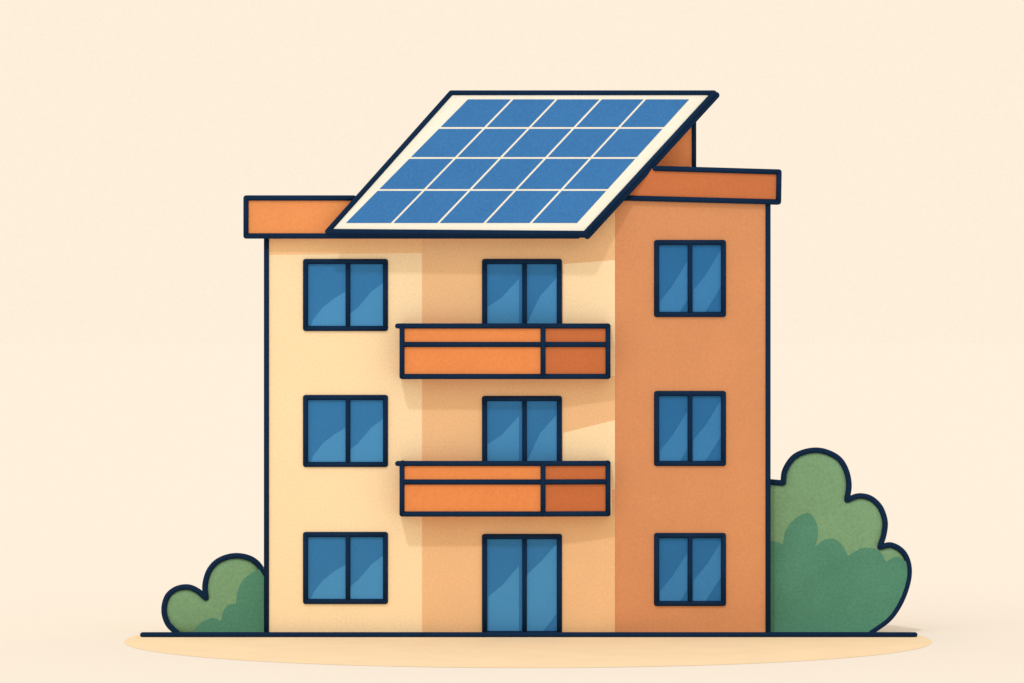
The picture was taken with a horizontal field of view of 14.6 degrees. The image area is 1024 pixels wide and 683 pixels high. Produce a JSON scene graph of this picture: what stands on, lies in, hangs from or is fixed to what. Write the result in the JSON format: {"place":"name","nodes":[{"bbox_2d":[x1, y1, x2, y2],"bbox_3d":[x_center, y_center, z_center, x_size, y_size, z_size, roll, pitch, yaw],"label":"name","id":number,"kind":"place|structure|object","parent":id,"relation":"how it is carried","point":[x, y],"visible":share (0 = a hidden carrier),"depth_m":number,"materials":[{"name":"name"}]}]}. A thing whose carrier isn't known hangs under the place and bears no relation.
{"place":"outdoors","nodes":[
{"label":"outdoors","id":0,"kind":"place"},
{"bbox_2d":[0,343,1023,682],"bbox_3d":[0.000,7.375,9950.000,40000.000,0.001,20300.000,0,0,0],"label":"ground","id":1,"kind":"structure","parent":0,"point":[130,485],"depth_m":192.81,"materials":[{"name":"beige"}]},
{"bbox_2d":[161,553,263,631],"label":"bush","id":2,"kind":"object","parent":1,"relation":"on","point":[229,597],"visible":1,"depth_m":100.44,"materials":[{"name":"green plant"}]},
{"bbox_2d":[243,123,781,631],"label":"apartment building","id":3,"kind":"structure","parent":1,"relation":"on","point":[513,435],"depth_m":100.00,"materials":[{"name":"orange"}]},
{"bbox_2d":[303,259,387,330],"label":"window","id":4,"kind":"structure","parent":3,"relation":"in","point":[339,294],"depth_m":100.00,"materials":[{"name":"blue glass"}]},
{"bbox_2d":[303,395,387,466],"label":"window","id":5,"kind":"structure","parent":3,"relation":"in","point":[339,430],"depth_m":100.00,"materials":[{"name":"blue glass"}]},
{"bbox_2d":[303,532,387,603],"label":"window","id":6,"kind":"structure","parent":3,"relation":"in","point":[339,567],"depth_m":100.00,"materials":[{"name":"blue glass"}]},
{"bbox_2d":[482,259,561,322],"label":"balcony door","id":7,"kind":"structure","parent":3,"relation":"in","point":[513,290],"depth_m":100.00,"materials":[{"name":"blue glass"}]},
{"bbox_2d":[482,396,561,460],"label":"balcony door","id":8,"kind":"structure","parent":3,"relation":"in","point":[514,428],"depth_m":100.00,"materials":[{"name":"blue glass"}]},
{"bbox_2d":[482,534,561,631],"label":"entrance door","id":9,"kind":"structure","parent":3,"relation":"in","point":[522,573],"depth_m":100.00,"materials":[{"name":"blue glass"}]},
{"bbox_2d":[325,90,719,238],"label":"solar panel","id":10,"kind":"object","parent":3,"relation":"on","point":[529,163],"visible":1,"depth_m":100.10,"materials":[{"name":"blue"}]},
{"bbox_2d":[654,240,725,316],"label":"window","id":11,"kind":"structure","parent":3,"relation":"in","point":[690,275],"depth_m":100.25,"materials":[{"name":"blue glass"}]},
{"bbox_2d":[654,391,725,465],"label":"window","id":12,"kind":"structure","parent":3,"relation":"in","point":[690,426],"depth_m":100.25,"materials":[{"name":"blue glass"}]},
{"bbox_2d":[654,533,725,605],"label":"window","id":13,"kind":"structure","parent":3,"relation":"in","point":[690,568],"depth_m":100.25,"materials":[{"name":"blue glass"}]},
{"bbox_2d":[124,635,931,667],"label":"forecourt","id":14,"kind":"structure","parent":1,"relation":"on","point":[527,652],"depth_m":95.73,"materials":[{"name":"beige"}]},
{"bbox_2d":[140,632,917,636],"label":"ground line","id":15,"kind":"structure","parent":14,"relation":"on","point":[528,634],"depth_m":99.70,"materials":[{"name":"black"}]},
{"bbox_2d":[771,447,911,631],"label":"bush","id":16,"kind":"object","parent":1,"relation":"on","point":[838,564],"visible":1,"depth_m":100.93,"materials":[{"name":"green plant"}]},
{"bbox_2d":[0,0,1023,342],"label":"sky","id":17,"kind":"structure","parent":0,"point":[135,134],"materials":[{"name":"beige"}]}
]}

